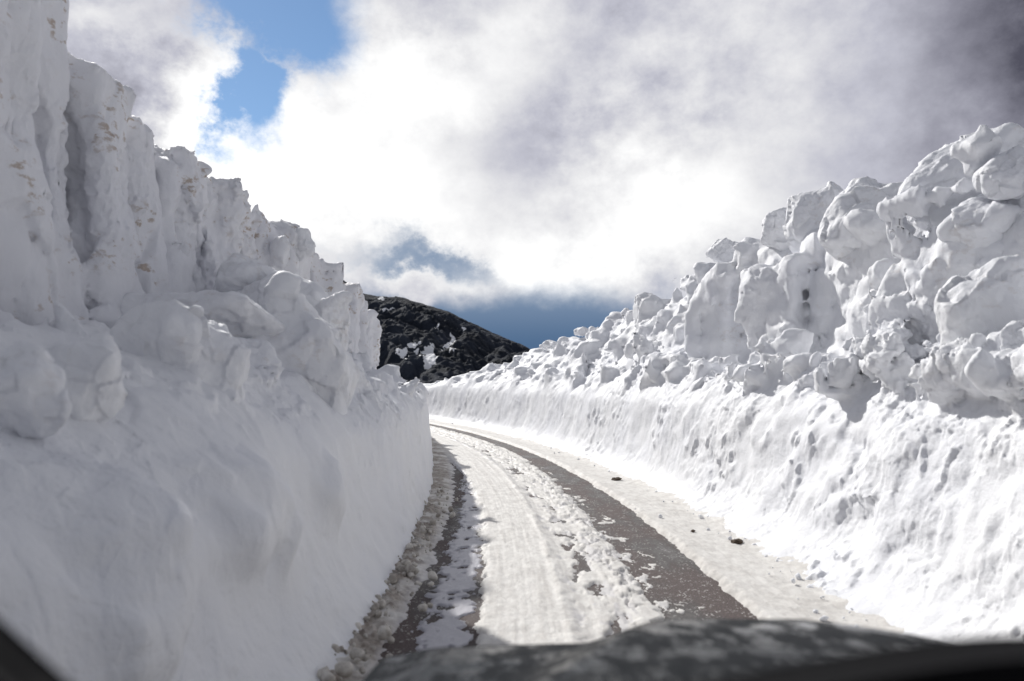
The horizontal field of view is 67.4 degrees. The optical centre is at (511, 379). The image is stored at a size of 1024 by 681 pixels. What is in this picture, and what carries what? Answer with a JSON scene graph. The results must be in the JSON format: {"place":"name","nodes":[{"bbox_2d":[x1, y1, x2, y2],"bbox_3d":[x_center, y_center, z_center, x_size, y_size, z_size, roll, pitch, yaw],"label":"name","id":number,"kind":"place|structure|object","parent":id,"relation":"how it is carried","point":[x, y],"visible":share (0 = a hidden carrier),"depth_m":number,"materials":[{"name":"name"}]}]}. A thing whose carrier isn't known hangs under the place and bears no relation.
{"place":"outdoors","nodes":[
{"label":"outdoors","id":0,"kind":"place"},
{"bbox_2d":[0,0,381,368],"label":"snow cliff","id":1,"kind":"structure","parent":0,"point":[107,204],"depth_m":5.90,"materials":[{"name":"white snow"}]},
{"bbox_2d":[213,253,277,292],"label":"snow boulder","id":2,"kind":"object","parent":1,"relation":"on","point":[236,271],"visible":0.5,"depth_m":7.45,"materials":[{"name":"white snow"}]},
{"bbox_2d":[270,235,289,268],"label":"snow boulder","id":3,"kind":"object","parent":1,"relation":"on","point":[280,249],"visible":1,"depth_m":9.55,"materials":[{"name":"white snow"}]},
{"bbox_2d":[295,227,315,261],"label":"snow boulder","id":4,"kind":"object","parent":1,"relation":"on","point":[305,246],"visible":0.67,"depth_m":10.27,"materials":[{"name":"white snow"}]},
{"bbox_2d":[343,280,529,382],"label":"mountain","id":5,"kind":"structure","parent":0,"point":[423,343],"depth_m":438.76,"materials":[{"name":"black stone"}]},
{"bbox_2d":[67,0,1023,350],"label":"sky","id":6,"kind":"structure","parent":0,"point":[522,171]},
{"bbox_2d":[378,424,756,661],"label":"road","id":7,"kind":"structure","parent":0,"point":[690,585],"depth_m":6.58,"materials":[{"name":"grey asphalt"}]},
{"bbox_2d":[0,619,1023,680],"bbox_3d":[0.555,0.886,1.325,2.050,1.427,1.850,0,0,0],"label":"car","id":8,"kind":"object","parent":7,"relation":"on","point":[732,650],"visible":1,"depth_m":1.50,"materials":[{"name":"paint"}]},
{"bbox_2d":[320,419,904,680],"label":"road snow","id":9,"kind":"structure","parent":7,"relation":"on","point":[530,591],"depth_m":6.54,"materials":[{"name":"white snow"}]},
{"bbox_2d":[317,486,459,680],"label":"slush crumbs","id":10,"kind":"object","parent":9,"relation":"on","point":[345,669],"visible":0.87,"depth_m":5.11,"materials":[{"name":"white snow"}]},
{"bbox_2d":[611,477,621,480],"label":"soil clod","id":11,"kind":"object","parent":9,"relation":"on","point":[616,478],"visible":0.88,"depth_m":11.85,"materials":[{"name":"brown soil"}]},
{"bbox_2d":[451,423,880,628],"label":"snow crumbs","id":12,"kind":"object","parent":9,"relation":"on","point":[798,577],"visible":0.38,"depth_m":6.08,"materials":[{"name":"white snow"}]},
{"bbox_2d":[731,538,742,543],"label":"soil clod","id":13,"kind":"object","parent":9,"relation":"on","point":[737,541],"visible":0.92,"depth_m":7.26,"materials":[{"name":"brown soil"}]},
{"label":"ground","id":14,"kind":"structure","parent":0,"visible":0},
{"bbox_2d":[0,301,433,680],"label":"snow bank","id":15,"kind":"structure","parent":14,"relation":"on","point":[168,522],"depth_m":3.53,"materials":[{"name":"white snow"}]},
{"bbox_2d":[0,340,71,438],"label":"snow boulder","id":16,"kind":"object","parent":15,"relation":"on","point":[35,402],"visible":0.94,"depth_m":2.82,"materials":[{"name":"white snow"}]},
{"bbox_2d":[45,333,127,422],"bbox_3d":[-1.893,0.027,3.349,0.436,0.472,0.348,0,0,30],"label":"snow boulder","id":17,"kind":"object","parent":15,"relation":"on","point":[90,366],"visible":0.59,"depth_m":3.25,"materials":[{"name":"white snow"}]},
{"bbox_2d":[109,299,209,369],"bbox_3d":[-2.111,-0.169,4.666,0.679,0.622,0.477,0,0,19],"label":"snow boulder","id":18,"kind":"object","parent":15,"relation":"on","point":[172,331],"visible":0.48,"depth_m":4.46,"materials":[{"name":"white snow"}]},
{"bbox_2d":[121,290,285,338],"bbox_3d":[-2.572,-0.474,6.270,1.475,0.449,0.923,0,0,0],"label":"snow boulder","id":19,"kind":"object","parent":15,"relation":"on","point":[238,314],"visible":0.41,"depth_m":5.96,"materials":[{"name":"white snow"}]},
{"bbox_2d":[187,320,250,399],"bbox_3d":[-1.932,0.074,4.695,0.645,0.904,0.500,0,0,0],"label":"snow boulder","id":20,"kind":"object","parent":15,"relation":"on","point":[222,363],"visible":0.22,"depth_m":4.61,"materials":[{"name":"white snow"}]},
{"bbox_2d":[235,337,283,379],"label":"snow boulder","id":21,"kind":"object","parent":15,"relation":"on","point":[263,352],"visible":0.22,"depth_m":5.67,"materials":[{"name":"white snow"}]},
{"bbox_2d":[238,271,328,308],"bbox_3d":[-2.282,-0.734,7.614,1.021,0.665,0.754,0,0,0],"label":"snow boulder","id":22,"kind":"object","parent":15,"relation":"on","point":[313,292],"visible":0.25,"depth_m":7.42,"materials":[{"name":"white snow"}]},
{"bbox_2d":[248,271,359,414],"bbox_3d":[-1.882,-0.126,6.606,1.039,1.611,0.903,0,0,0],"label":"snow boulder","id":23,"kind":"object","parent":15,"relation":"on","point":[306,345],"visible":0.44,"depth_m":6.37,"materials":[{"name":"white snow"}]},
{"bbox_2d":[315,291,351,350],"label":"snow boulder","id":24,"kind":"object","parent":15,"relation":"on","point":[333,310],"visible":0.32,"depth_m":7.21,"materials":[{"name":"white snow"}]},
{"bbox_2d":[424,190,1023,639],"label":"snow bank","id":25,"kind":"structure","parent":14,"relation":"on","point":[878,470],"depth_m":7.13,"materials":[{"name":"white snow"}]},
{"bbox_2d":[539,340,556,349],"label":"snow boulder","id":26,"kind":"object","parent":25,"relation":"on","point":[550,341],"visible":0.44,"depth_m":24.41,"materials":[{"name":"white snow"}]},
{"bbox_2d":[574,327,588,335],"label":"snow boulder","id":27,"kind":"object","parent":25,"relation":"on","point":[581,331],"visible":0.88,"depth_m":21.95,"materials":[{"name":"white snow"}]},
{"bbox_2d":[798,352,841,388],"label":"snow boulder","id":28,"kind":"object","parent":25,"relation":"on","point":[808,377],"visible":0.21,"depth_m":8.08,"materials":[{"name":"white snow"}]},
{"bbox_2d":[659,125,1023,367],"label":"snow cliff","id":29,"kind":"structure","parent":25,"relation":"on","point":[824,292],"depth_m":8.67,"materials":[{"name":"white snow"}]},
{"bbox_2d":[705,238,738,262],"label":"snow boulder","id":30,"kind":"object","parent":29,"relation":"on","point":[720,250],"visible":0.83,"depth_m":13.83,"materials":[{"name":"white snow"}]},
{"bbox_2d":[760,207,789,250],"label":"snow boulder","id":31,"kind":"object","parent":29,"relation":"on","point":[773,223],"visible":0.45,"depth_m":11.29,"materials":[{"name":"white snow"}]},
{"bbox_2d":[783,181,842,252],"bbox_3d":[4.173,-2.138,10.492,0.886,1.018,0.789,0,0,0],"label":"snow boulder","id":32,"kind":"object","parent":29,"relation":"on","point":[805,212],"visible":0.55,"depth_m":10.25,"materials":[{"name":"white snow"}]},
{"bbox_2d":[817,182,902,259],"bbox_3d":[4.240,-1.866,9.057,1.330,0.860,0.998,0,0,-31],"label":"snow boulder","id":33,"kind":"object","parent":29,"relation":"on","point":[837,239],"visible":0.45,"depth_m":8.80,"materials":[{"name":"white snow"}]},
{"bbox_2d":[839,176,888,193],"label":"snow boulder","id":34,"kind":"object","parent":29,"relation":"on","point":[862,181],"visible":0.3,"depth_m":9.55,"materials":[{"name":"white snow"}]},
{"bbox_2d":[859,289,877,314],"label":"snow boulder","id":35,"kind":"object","parent":29,"relation":"on","point":[865,302],"visible":0.24,"depth_m":8.02,"materials":[{"name":"white snow"}]},
{"bbox_2d":[867,258,894,289],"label":"snow boulder","id":36,"kind":"object","parent":29,"relation":"on","point":[877,271],"visible":0.6,"depth_m":7.95,"materials":[{"name":"white snow"}]},
{"bbox_2d":[936,333,940,342],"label":"snow boulder","id":37,"kind":"object","parent":29,"relation":"on","point":[938,338],"visible":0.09,"depth_m":6.63,"materials":[{"name":"white snow"}]},
{"bbox_2d":[897,122,1023,226],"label":"snow boulder","id":38,"kind":"object","parent":29,"relation":"on","point":[941,167],"visible":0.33,"depth_m":7.13,"materials":[{"name":"white snow"}]},
{"bbox_2d":[936,196,1023,246],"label":"snow boulder","id":39,"kind":"object","parent":29,"relation":"on","point":[978,221],"visible":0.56,"depth_m":6.36,"materials":[{"name":"white snow"}]},
{"bbox_2d":[972,145,1023,200],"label":"snow boulder","id":40,"kind":"object","parent":29,"relation":"on","point":[999,177],"visible":0.99,"depth_m":6.18,"materials":[{"name":"white snow"}]},
{"bbox_2d":[1000,320,1023,349],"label":"snow boulder","id":41,"kind":"object","parent":29,"relation":"on","point":[1008,332],"visible":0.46,"depth_m":4.95,"materials":[{"name":"white snow"}]},
{"bbox_2d":[934,254,1023,345],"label":"snow boulder","id":42,"kind":"object","parent":25,"relation":"on","point":[986,297],"visible":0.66,"depth_m":5.39,"materials":[{"name":"white snow"}]}
]}

